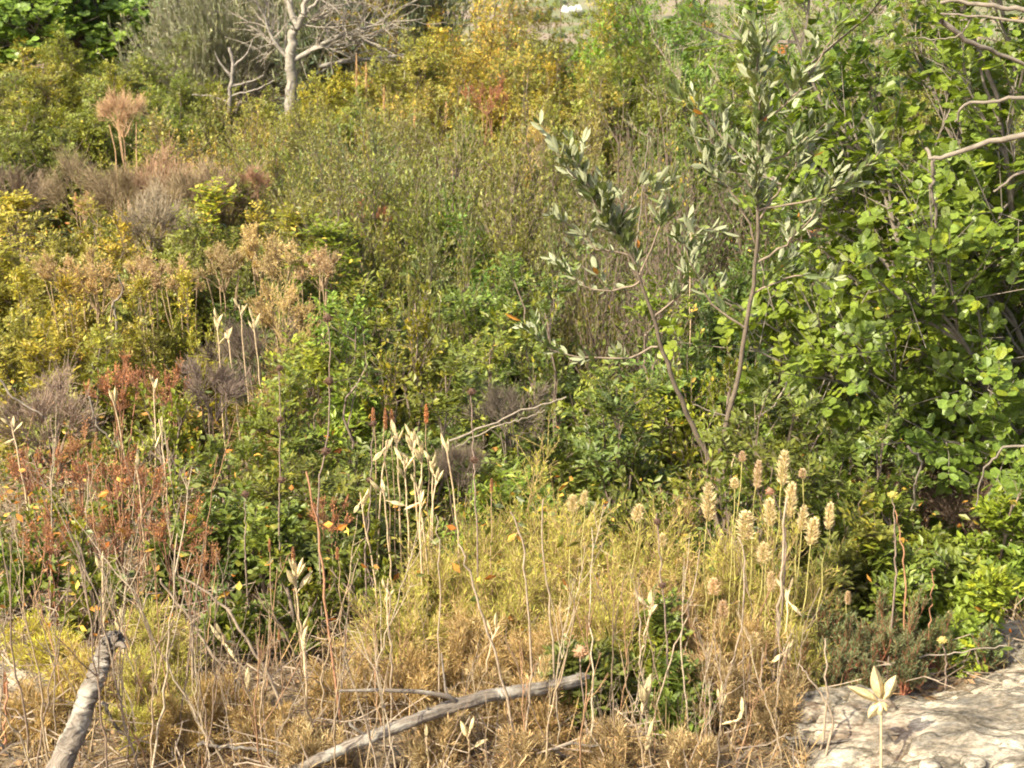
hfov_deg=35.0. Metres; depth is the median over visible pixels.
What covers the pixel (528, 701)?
dry stalk
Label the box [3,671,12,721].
seed spike stalk
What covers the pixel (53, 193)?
dead shrub
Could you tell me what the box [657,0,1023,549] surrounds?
carob tree
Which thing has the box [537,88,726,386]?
twiggy shrub
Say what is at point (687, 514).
feathery mound
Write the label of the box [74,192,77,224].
seed spike stalk
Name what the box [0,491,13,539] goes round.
dry stalk
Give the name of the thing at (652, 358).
lentisk shrub
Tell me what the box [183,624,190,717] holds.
dry stalk
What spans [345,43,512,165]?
lentisk shrub
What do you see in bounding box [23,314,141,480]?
lentisk shrub
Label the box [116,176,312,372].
lentisk shrub
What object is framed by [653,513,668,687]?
whorled seed stalk
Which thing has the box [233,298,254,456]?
dry pod stalk
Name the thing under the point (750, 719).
dry stalk
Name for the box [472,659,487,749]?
dry stalk
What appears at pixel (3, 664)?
dry stalk
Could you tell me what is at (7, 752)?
dead twig
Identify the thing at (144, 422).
lentisk shrub
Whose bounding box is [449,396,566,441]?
dead twig
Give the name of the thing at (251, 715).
dry stalk
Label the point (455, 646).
feathery mound
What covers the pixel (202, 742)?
dead twig
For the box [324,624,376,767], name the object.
dry stalk
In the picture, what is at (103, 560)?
dry pod stalk
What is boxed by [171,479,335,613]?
lentisk shrub
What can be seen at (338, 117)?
lentisk shrub
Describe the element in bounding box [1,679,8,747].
dry stalk
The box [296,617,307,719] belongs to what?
dry pod stalk
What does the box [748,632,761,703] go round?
plume stalk
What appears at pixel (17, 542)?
dry stalk
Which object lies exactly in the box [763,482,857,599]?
myrtle shrub
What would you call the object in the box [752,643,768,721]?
dry stalk
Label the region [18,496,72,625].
rusty dry plant
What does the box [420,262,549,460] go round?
lentisk shrub
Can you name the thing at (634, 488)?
myrtle shrub
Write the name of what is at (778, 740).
dry stalk
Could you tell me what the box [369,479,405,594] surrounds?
dry pod stalk
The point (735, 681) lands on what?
feathery mound
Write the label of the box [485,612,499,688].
dry pod stalk
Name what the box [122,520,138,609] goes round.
dry stalk
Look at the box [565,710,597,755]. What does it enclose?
dry stalk
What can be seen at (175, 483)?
myrtle shrub
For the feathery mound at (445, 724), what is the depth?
3.00 m
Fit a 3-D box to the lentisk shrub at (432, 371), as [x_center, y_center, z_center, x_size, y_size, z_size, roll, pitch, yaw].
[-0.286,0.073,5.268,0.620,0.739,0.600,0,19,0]
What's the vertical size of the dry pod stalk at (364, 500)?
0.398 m
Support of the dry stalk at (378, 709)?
on the ground at (928, 684)
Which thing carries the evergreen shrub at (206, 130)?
on the ground at (928, 684)
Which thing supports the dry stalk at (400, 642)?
on the ground at (928, 684)
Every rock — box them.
[0,654,86,691]
[775,684,897,753]
[982,619,1023,666]
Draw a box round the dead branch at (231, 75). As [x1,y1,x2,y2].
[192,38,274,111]
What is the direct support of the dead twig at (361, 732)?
on the ground at (928, 684)
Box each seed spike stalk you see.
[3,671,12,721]
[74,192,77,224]
[268,539,277,674]
[277,628,283,706]
[291,547,301,675]
[335,547,343,667]
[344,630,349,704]
[355,54,357,101]
[365,62,366,105]
[371,407,376,518]
[382,85,384,109]
[382,408,391,588]
[389,409,396,582]
[413,108,415,132]
[423,404,429,557]
[489,479,493,606]
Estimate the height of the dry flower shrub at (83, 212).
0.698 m
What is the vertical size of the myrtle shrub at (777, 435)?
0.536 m
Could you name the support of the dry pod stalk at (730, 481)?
on the ground at (928, 684)
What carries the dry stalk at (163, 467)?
on the ground at (928, 684)
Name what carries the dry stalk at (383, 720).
on the ground at (928, 684)
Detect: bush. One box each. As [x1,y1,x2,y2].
[524,6,558,21]
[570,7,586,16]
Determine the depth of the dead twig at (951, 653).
3.26 m
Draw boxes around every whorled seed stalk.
[241,477,285,607]
[275,365,283,593]
[317,313,334,639]
[364,420,376,635]
[467,388,478,625]
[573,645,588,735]
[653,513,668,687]
[765,487,786,673]
[886,491,897,679]
[937,636,947,690]
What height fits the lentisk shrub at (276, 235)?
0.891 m
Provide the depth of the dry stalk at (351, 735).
2.94 m
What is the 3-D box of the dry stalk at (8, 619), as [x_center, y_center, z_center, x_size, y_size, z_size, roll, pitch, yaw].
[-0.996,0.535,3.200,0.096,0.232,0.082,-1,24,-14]
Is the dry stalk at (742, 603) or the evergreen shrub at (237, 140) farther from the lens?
the evergreen shrub at (237, 140)
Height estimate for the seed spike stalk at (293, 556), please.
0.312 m
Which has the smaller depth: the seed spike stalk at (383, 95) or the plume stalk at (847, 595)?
the plume stalk at (847, 595)
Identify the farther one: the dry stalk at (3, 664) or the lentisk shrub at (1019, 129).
the lentisk shrub at (1019, 129)
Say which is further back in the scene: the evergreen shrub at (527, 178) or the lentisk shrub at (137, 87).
the lentisk shrub at (137, 87)
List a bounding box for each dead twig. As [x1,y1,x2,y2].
[0,379,45,418]
[0,743,15,760]
[88,396,116,451]
[101,701,136,747]
[111,274,123,337]
[197,740,282,756]
[348,721,411,763]
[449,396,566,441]
[453,410,544,447]
[515,750,573,758]
[519,742,640,766]
[635,128,649,247]
[693,382,786,421]
[783,733,901,743]
[883,645,1004,665]
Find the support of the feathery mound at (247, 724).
on the ground at (928, 684)
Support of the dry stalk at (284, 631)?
on the ground at (928, 684)
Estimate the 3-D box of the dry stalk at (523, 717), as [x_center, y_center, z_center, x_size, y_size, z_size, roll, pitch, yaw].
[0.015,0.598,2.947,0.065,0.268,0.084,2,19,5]
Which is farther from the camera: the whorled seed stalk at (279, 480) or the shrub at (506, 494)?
the shrub at (506, 494)
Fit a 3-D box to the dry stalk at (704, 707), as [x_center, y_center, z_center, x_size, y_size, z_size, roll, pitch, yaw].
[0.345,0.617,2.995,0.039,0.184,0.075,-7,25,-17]
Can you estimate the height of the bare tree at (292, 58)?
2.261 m
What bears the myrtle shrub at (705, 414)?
on the ground at (928, 684)
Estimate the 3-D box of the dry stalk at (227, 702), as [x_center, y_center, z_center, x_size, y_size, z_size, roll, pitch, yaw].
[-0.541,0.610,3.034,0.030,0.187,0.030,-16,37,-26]
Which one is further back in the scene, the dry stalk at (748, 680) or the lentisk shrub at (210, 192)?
the lentisk shrub at (210, 192)
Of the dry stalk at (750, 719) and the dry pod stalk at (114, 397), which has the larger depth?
the dry pod stalk at (114, 397)
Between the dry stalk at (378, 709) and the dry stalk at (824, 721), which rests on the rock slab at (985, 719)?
the dry stalk at (824, 721)
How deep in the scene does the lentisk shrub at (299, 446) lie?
4.35 m
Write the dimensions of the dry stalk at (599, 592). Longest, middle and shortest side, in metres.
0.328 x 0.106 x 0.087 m
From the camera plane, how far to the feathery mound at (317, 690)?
3.16 m
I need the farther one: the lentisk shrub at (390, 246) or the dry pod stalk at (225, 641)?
the lentisk shrub at (390, 246)
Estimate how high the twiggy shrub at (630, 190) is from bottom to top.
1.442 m
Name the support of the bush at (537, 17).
on the ground at (928, 684)
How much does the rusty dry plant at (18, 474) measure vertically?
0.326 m
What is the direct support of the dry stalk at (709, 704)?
on the ground at (928, 684)
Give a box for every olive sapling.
[505,11,738,572]
[665,0,898,564]
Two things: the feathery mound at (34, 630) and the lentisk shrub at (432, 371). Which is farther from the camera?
the lentisk shrub at (432, 371)
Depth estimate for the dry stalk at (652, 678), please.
3.02 m
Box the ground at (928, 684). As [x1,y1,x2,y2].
[0,0,1023,767]
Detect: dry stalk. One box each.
[0,472,31,573]
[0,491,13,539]
[0,529,29,767]
[0,570,22,742]
[0,597,27,640]
[0,682,4,742]
[0,710,32,767]
[1,482,22,605]
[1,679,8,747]
[7,519,24,649]
[8,412,33,495]
[9,538,49,762]
[14,482,22,538]
[16,461,27,542]
[18,646,37,687]
[23,527,67,716]
[24,455,138,767]
[24,556,122,767]
[24,635,75,695]
[25,447,60,592]
[32,582,60,701]
[39,392,56,620]
[45,593,56,749]
[52,531,115,767]
[55,495,225,767]
[63,459,101,589]
[65,470,75,517]
[78,572,150,761]
[80,544,138,755]
[85,432,109,621]
[89,521,144,705]
[90,461,111,566]
[90,540,140,662]
[94,651,138,767]
[96,410,123,477]
[97,666,145,767]
[102,603,169,756]
[102,707,111,767]
[105,538,146,726]
[105,666,128,767]
[106,434,152,610]
[112,417,145,619]
[120,678,143,754]
[121,566,156,690]
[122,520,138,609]
[125,421,165,628]
[128,642,152,720]
[130,524,173,622]
[135,537,159,696]
[139,596,179,766]
[148,529,177,735]
[151,466,193,767]
[152,405,169,527]
[158,492,183,611]
[160,578,264,704]
[165,433,178,527]
[168,545,198,693]
[174,585,203,678]
[175,549,212,682]
[176,643,178,694]
[179,576,282,707]
[179,640,210,767]
[180,541,205,750]
[183,572,245,767]
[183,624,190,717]
[186,666,219,765]
[189,544,215,677]
[190,564,201,712]
[196,416,235,613]
[196,547,209,767]
[200,706,220,763]
[203,573,216,726]
[214,651,242,767]
[215,539,241,667]
[215,680,233,733]
[218,611,301,767]
[220,668,228,750]
[222,602,251,734]
[236,627,271,766]
[238,650,250,711]
[244,586,318,732]
[259,609,274,767]
[262,702,298,766]
[264,552,290,700]
[264,642,277,692]
[277,634,318,767]
[298,652,346,719]
[306,471,342,734]
[320,515,366,735]
[324,621,352,767]
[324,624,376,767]
[325,571,375,749]
[335,681,373,767]
[338,581,383,749]
[338,616,395,767]
[346,630,374,728]
[355,527,433,722]
[358,633,379,725]
[365,641,397,767]
[372,675,389,767]
[374,656,394,720]
[387,579,392,721]
[389,600,413,701]
[416,591,441,699]
[435,514,443,746]
[440,689,471,767]
[458,543,516,740]
[461,703,513,766]
[462,631,489,695]
[469,682,479,752]
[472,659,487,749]
[483,686,490,767]
[501,640,538,764]
[503,636,552,767]
[505,698,519,767]
[510,512,532,731]
[536,559,607,767]
[541,499,556,727]
[545,604,576,765]
[548,668,551,738]
[551,541,613,695]
[555,576,574,754]
[565,558,581,629]
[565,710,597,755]
[573,707,602,764]
[577,536,626,642]
[579,694,622,744]
[583,679,619,718]
[588,497,611,747]
[606,554,616,612]
[608,677,617,755]
[611,570,628,757]
[613,666,628,728]
[618,640,644,767]
[620,544,657,717]
[620,651,649,759]
[629,562,660,685]
[631,557,662,715]
[631,566,647,648]
[634,589,646,737]
[639,630,675,754]
[651,677,663,762]
[654,550,699,719]
[663,687,702,724]
[675,578,716,711]
[680,537,704,728]
[687,669,761,767]
[688,561,696,643]
[693,601,730,736]
[695,671,714,735]
[698,663,716,753]
[699,623,719,720]
[699,656,710,745]
[705,634,736,759]
[710,536,745,690]
[725,528,764,689]
[731,671,783,767]
[736,599,781,766]
[736,644,752,736]
[740,623,746,740]
[742,542,794,685]
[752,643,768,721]
[759,647,763,730]
[762,606,795,750]
[766,598,789,676]
[771,498,787,687]
[771,716,779,767]
[776,637,791,694]
[790,588,827,689]
[798,664,833,756]
[820,638,829,749]
[895,510,906,629]
[927,568,934,639]
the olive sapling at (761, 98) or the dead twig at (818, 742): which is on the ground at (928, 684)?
the olive sapling at (761, 98)
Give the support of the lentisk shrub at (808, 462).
on the ground at (928, 684)
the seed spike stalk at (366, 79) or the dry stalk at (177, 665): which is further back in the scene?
the seed spike stalk at (366, 79)
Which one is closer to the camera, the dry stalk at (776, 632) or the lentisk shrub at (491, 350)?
the dry stalk at (776, 632)
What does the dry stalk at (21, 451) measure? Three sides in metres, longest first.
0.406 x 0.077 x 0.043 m
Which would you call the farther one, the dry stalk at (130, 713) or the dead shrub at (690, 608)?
the dead shrub at (690, 608)
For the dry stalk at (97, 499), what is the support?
on the ground at (928, 684)
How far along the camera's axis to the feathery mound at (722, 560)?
3.39 m
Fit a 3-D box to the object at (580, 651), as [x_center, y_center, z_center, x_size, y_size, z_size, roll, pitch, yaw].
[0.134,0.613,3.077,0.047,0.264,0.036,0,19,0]
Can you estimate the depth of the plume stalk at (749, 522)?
3.21 m
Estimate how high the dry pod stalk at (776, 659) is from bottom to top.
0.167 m
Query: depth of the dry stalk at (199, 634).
3.14 m
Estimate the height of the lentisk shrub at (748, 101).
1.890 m
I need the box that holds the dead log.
[289,653,589,767]
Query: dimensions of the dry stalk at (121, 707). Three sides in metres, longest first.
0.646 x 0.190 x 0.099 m
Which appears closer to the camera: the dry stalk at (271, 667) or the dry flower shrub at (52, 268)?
the dry stalk at (271, 667)
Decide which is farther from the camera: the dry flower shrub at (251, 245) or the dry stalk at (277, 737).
the dry flower shrub at (251, 245)
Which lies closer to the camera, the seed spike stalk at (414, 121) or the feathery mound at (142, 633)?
the feathery mound at (142, 633)
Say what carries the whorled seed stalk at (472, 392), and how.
on the ground at (928, 684)
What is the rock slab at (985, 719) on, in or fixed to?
on the ground at (928, 684)
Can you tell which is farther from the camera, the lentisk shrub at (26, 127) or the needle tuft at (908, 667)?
the lentisk shrub at (26, 127)
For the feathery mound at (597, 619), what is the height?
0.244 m
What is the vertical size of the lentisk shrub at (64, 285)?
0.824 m
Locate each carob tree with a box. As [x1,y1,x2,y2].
[0,0,175,96]
[78,0,280,88]
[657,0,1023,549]
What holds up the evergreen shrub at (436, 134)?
on the ground at (928, 684)
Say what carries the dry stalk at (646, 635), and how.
on the ground at (928, 684)
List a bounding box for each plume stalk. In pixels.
[566,494,578,603]
[575,490,588,632]
[630,503,645,606]
[656,533,666,594]
[700,481,716,644]
[706,577,720,634]
[717,599,728,656]
[726,477,739,629]
[731,451,745,648]
[735,509,755,670]
[745,460,763,609]
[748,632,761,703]
[753,541,772,662]
[762,571,776,683]
[763,498,777,637]
[766,449,790,664]
[780,481,797,612]
[788,505,808,632]
[792,468,806,621]
[797,516,819,658]
[814,501,834,663]
[844,591,851,613]
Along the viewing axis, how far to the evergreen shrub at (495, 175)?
6.57 m
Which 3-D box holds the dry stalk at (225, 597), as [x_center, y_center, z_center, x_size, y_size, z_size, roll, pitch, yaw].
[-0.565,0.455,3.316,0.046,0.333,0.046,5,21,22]
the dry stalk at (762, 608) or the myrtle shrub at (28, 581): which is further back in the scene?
the myrtle shrub at (28, 581)
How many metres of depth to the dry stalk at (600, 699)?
3.07 m
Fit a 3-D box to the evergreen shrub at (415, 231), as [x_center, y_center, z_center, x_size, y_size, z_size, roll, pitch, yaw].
[-0.211,-0.519,6.515,1.254,1.347,1.218,-3,19,-7]
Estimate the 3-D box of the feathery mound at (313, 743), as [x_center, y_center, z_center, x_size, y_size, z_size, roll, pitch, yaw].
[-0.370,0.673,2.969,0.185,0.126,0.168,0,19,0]
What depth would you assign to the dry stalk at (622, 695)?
3.10 m
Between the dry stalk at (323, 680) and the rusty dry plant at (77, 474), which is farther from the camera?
the rusty dry plant at (77, 474)
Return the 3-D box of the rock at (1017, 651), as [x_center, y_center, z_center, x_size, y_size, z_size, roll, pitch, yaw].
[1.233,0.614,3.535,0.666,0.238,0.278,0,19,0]
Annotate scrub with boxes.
[382,0,1019,55]
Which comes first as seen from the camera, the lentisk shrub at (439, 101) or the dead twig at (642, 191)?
the dead twig at (642, 191)
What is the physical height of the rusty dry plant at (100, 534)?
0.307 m
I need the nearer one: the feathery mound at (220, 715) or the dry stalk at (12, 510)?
the feathery mound at (220, 715)
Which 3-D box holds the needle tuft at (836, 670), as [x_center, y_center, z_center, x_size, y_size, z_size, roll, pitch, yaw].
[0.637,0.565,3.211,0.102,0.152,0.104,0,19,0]
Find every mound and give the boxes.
[0,605,88,681]
[0,675,67,756]
[40,635,121,717]
[98,690,176,758]
[107,595,216,679]
[109,642,216,717]
[138,685,224,761]
[182,661,271,740]
[225,697,329,764]
[264,714,357,767]
[288,631,389,729]
[334,579,473,688]
[336,511,526,661]
[367,642,452,729]
[398,698,477,767]
[399,491,557,629]
[426,592,534,704]
[430,533,589,663]
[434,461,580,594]
[446,657,520,736]
[464,412,616,597]
[481,494,663,646]
[489,652,581,744]
[491,718,561,767]
[494,582,601,684]
[520,534,651,671]
[560,488,739,629]
[563,709,662,767]
[578,587,662,683]
[604,455,741,599]
[619,534,733,663]
[646,514,802,677]
[650,721,722,767]
[668,593,794,709]
[672,638,759,741]
[718,495,857,670]
[743,668,813,754]
[759,607,837,694]
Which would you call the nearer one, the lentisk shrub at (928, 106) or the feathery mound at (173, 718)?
the feathery mound at (173, 718)
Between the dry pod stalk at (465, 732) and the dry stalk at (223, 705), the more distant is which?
the dry stalk at (223, 705)
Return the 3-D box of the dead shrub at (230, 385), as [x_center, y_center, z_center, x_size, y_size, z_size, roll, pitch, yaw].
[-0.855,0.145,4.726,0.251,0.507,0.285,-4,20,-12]
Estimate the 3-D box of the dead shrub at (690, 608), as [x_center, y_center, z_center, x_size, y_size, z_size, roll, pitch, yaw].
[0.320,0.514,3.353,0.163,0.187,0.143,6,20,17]
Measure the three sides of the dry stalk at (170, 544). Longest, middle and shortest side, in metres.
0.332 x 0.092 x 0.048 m
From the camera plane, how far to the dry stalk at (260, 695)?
2.98 m
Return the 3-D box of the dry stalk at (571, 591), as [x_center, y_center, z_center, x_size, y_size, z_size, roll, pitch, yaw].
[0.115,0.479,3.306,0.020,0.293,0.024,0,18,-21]
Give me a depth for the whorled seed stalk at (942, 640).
3.26 m
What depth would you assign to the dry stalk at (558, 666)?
2.94 m
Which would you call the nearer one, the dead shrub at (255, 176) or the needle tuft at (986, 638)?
the needle tuft at (986, 638)
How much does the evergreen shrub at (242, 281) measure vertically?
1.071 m
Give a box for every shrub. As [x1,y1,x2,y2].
[0,18,183,127]
[0,36,143,165]
[0,68,178,253]
[0,157,59,308]
[0,186,130,389]
[0,204,163,383]
[0,261,77,446]
[0,307,93,471]
[0,346,108,503]
[0,486,100,574]
[0,531,73,617]
[12,190,208,380]
[17,69,181,235]
[17,270,151,439]
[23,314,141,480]
[24,127,121,248]
[31,246,82,371]
[53,26,232,151]
[56,516,130,647]
[67,100,214,234]
[68,244,127,352]
[72,157,155,259]
[72,190,100,241]
[73,270,204,457]
[82,427,185,552]
[83,198,273,383]
[91,82,148,240]
[92,131,270,262]
[95,373,206,482]
[103,70,226,166]
[108,107,269,250]
[112,250,170,372]
[113,168,199,328]
[114,51,258,161]
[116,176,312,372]
[119,383,201,516]
[125,129,201,238]
[132,91,294,249]
[133,494,258,611]
[138,153,236,241]
[144,92,277,177]
[145,187,327,357]
[153,265,241,457]
[161,150,375,377]
[161,252,206,384]
[171,434,296,586]
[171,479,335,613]
[173,155,268,238]
[175,353,256,509]
[181,85,314,176]
[188,142,365,245]
[189,589,281,661]
[191,239,243,411]
[195,163,342,244]
[196,312,298,476]
[198,77,316,208]
[205,342,363,537]
[206,213,491,456]
[206,259,361,485]
[218,202,361,409]
[225,79,349,194]
[225,121,502,390]
[226,123,346,234]
[227,322,381,491]
[230,118,401,251]
[230,163,275,231]
[231,441,363,592]
[233,219,285,328]
[243,68,366,155]
[244,274,319,385]
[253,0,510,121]
[255,235,314,350]
[257,548,328,655]
[266,165,404,278]
[269,90,422,229]
[273,86,439,184]
[276,94,437,182]
[276,222,473,401]
[276,466,410,624]
[277,83,510,303]
[284,334,437,553]
[285,27,478,147]
[286,140,462,281]
[292,244,341,364]
[294,289,444,510]
[304,472,392,630]
[309,100,439,217]
[311,262,441,490]
[319,0,546,104]
[325,139,454,234]
[325,278,487,510]
[335,86,520,218]
[336,299,507,464]
[340,63,465,184]
[341,110,517,244]
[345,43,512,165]
[346,4,512,132]
[349,212,535,447]
[353,217,458,429]
[354,49,544,168]
[354,214,502,406]
[356,83,599,318]
[360,338,495,566]
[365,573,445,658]
[379,100,529,191]
[390,98,647,368]
[398,176,482,305]
[399,295,550,518]
[411,207,507,453]
[416,0,587,116]
[418,139,601,312]
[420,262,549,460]
[433,436,491,578]
[434,0,672,137]
[444,261,617,507]
[447,44,642,201]
[450,70,604,254]
[450,253,528,356]
[456,111,582,266]
[458,101,490,214]
[459,376,556,529]
[464,236,607,472]
[465,64,600,315]
[466,409,597,573]
[478,224,575,452]
[485,114,654,310]
[492,301,599,448]
[494,48,712,209]
[496,92,668,296]
[507,200,641,400]
[518,120,549,214]
[524,0,728,97]
[525,152,665,328]
[525,205,638,415]
[534,627,639,737]
[536,55,692,330]
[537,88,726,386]
[545,200,681,453]
[555,367,690,524]
[557,467,701,597]
[563,349,691,580]
[565,0,788,119]
[570,440,664,559]
[571,24,738,212]
[582,210,712,407]
[582,271,718,492]
[589,46,747,333]
[589,583,695,701]
[608,138,762,368]
[620,14,780,200]
[620,56,805,245]
[621,0,887,105]
[622,146,780,343]
[624,349,766,509]
[625,342,778,471]
[625,455,765,596]
[625,649,723,741]
[633,367,853,656]
[637,585,704,647]
[648,336,772,557]
[651,403,821,624]
[675,222,1020,439]
[680,298,813,518]
[682,0,939,219]
[684,64,857,344]
[684,179,841,459]
[712,441,828,558]
[714,372,877,518]
[721,0,938,196]
[753,386,945,585]
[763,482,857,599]
[782,0,1002,222]
[788,483,902,649]
[837,518,941,633]
[850,479,987,618]
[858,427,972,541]
[865,0,1023,191]
[916,460,1023,548]
[918,562,1023,677]
[933,458,1023,616]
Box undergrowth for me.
[0,106,1023,667]
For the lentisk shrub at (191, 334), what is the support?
on the ground at (928, 684)
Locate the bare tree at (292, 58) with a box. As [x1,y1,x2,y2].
[208,0,444,131]
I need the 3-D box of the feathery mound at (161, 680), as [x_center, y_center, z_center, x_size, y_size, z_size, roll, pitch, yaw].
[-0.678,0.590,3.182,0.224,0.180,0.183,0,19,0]
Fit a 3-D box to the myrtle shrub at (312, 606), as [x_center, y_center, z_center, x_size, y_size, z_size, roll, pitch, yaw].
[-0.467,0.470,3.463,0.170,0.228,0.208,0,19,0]
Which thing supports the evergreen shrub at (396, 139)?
on the ground at (928, 684)
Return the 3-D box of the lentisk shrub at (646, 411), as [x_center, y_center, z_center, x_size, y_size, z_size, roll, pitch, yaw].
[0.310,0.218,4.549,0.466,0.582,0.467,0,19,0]
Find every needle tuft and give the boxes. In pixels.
[778,635,814,698]
[798,591,845,654]
[812,637,860,687]
[826,611,871,672]
[844,633,887,688]
[860,587,903,672]
[878,587,940,667]
[886,632,929,694]
[917,610,959,675]
[970,621,1005,671]
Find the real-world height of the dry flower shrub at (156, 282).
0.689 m
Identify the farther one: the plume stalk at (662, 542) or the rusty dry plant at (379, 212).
the rusty dry plant at (379, 212)
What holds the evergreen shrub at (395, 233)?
on the ground at (928, 684)
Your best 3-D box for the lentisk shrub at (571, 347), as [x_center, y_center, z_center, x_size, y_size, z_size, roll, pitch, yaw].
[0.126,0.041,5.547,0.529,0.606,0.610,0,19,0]
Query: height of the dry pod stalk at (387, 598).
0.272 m
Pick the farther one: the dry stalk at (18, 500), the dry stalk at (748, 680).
the dry stalk at (18, 500)
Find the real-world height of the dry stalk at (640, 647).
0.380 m
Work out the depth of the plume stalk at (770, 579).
3.17 m
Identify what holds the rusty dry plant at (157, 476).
on the ground at (928, 684)
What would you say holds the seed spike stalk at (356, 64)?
on the ground at (928, 684)
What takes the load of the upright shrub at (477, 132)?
on the ground at (928, 684)
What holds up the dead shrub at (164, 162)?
on the ground at (928, 684)
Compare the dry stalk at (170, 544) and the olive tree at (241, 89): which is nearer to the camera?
the dry stalk at (170, 544)
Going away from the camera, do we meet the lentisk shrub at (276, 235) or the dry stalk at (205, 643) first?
the dry stalk at (205, 643)
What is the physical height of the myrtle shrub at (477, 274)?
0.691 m
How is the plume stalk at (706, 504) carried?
on the ground at (928, 684)
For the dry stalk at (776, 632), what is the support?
on the ground at (928, 684)
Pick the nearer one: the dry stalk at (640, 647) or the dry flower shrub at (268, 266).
the dry stalk at (640, 647)
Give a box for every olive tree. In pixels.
[96,0,316,120]
[212,0,371,109]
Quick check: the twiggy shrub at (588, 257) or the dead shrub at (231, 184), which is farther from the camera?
the dead shrub at (231, 184)
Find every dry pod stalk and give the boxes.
[0,416,33,541]
[95,551,105,634]
[109,386,130,553]
[115,609,127,665]
[135,454,146,574]
[149,373,157,523]
[155,416,170,528]
[210,623,236,683]
[214,307,226,465]
[219,327,244,479]
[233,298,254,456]
[244,667,260,742]
[248,308,267,475]
[286,558,311,680]
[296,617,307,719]
[354,488,378,622]
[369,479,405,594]
[373,436,393,614]
[382,578,400,687]
[391,419,409,579]
[394,447,414,589]
[404,490,425,627]
[405,424,419,543]
[411,474,428,635]
[414,434,423,580]
[424,450,436,558]
[424,723,429,767]
[429,464,443,601]
[441,434,460,589]
[460,716,487,765]
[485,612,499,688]
[633,589,657,697]
[637,673,651,743]
[639,718,653,766]
[689,233,693,364]
[717,682,727,743]
[721,454,734,547]
[721,697,743,755]
[771,640,792,697]
[775,577,801,671]
[847,666,896,767]
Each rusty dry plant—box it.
[2,439,70,545]
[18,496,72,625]
[47,415,100,550]
[60,497,134,573]
[63,442,146,572]
[82,348,140,476]
[99,456,171,584]
[126,353,192,475]
[138,495,216,614]
[180,540,222,613]
[306,494,356,613]
[350,191,380,261]
[375,201,393,233]
[460,70,508,152]
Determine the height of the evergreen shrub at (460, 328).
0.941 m
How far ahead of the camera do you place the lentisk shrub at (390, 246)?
5.85 m
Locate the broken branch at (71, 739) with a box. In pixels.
[45,629,125,767]
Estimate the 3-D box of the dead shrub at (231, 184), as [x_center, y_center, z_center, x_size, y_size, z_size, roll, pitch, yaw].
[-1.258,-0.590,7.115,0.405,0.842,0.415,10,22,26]
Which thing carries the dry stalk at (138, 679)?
on the ground at (928, 684)
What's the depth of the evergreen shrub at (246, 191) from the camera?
6.99 m
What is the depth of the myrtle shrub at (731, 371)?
4.16 m
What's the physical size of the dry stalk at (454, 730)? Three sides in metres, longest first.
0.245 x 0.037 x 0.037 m
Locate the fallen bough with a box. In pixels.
[315,50,409,75]
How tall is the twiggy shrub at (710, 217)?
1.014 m
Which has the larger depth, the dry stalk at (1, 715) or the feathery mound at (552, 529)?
the feathery mound at (552, 529)
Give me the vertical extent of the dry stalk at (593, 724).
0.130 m
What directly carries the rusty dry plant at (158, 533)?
on the ground at (928, 684)
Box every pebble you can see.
[919,757,941,767]
[960,754,986,767]
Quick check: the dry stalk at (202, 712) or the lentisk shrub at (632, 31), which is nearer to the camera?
the dry stalk at (202, 712)
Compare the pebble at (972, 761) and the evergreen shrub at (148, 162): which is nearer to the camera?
the pebble at (972, 761)
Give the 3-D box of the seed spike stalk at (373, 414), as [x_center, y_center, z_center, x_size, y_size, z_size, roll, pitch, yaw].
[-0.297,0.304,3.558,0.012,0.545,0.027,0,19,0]
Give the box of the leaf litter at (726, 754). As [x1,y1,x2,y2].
[0,236,1023,767]
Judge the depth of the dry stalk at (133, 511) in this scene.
3.65 m
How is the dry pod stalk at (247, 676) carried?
on the ground at (928, 684)
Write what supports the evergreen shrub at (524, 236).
on the ground at (928, 684)
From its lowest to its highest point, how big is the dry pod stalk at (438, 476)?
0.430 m
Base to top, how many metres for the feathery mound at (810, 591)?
0.449 m
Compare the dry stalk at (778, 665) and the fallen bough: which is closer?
the dry stalk at (778, 665)
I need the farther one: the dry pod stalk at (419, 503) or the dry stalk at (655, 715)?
the dry pod stalk at (419, 503)
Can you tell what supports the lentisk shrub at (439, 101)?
on the ground at (928, 684)
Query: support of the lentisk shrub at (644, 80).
on the ground at (928, 684)
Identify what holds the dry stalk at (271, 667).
on the ground at (928, 684)
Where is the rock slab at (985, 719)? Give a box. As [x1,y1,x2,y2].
[805,661,1023,767]
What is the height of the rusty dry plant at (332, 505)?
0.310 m
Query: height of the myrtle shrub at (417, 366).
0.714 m
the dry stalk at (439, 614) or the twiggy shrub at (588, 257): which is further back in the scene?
the twiggy shrub at (588, 257)
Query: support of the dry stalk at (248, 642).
on the ground at (928, 684)
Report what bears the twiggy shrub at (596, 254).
on the ground at (928, 684)
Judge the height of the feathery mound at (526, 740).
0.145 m
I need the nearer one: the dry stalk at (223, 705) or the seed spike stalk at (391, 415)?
the dry stalk at (223, 705)
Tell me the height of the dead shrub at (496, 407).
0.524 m

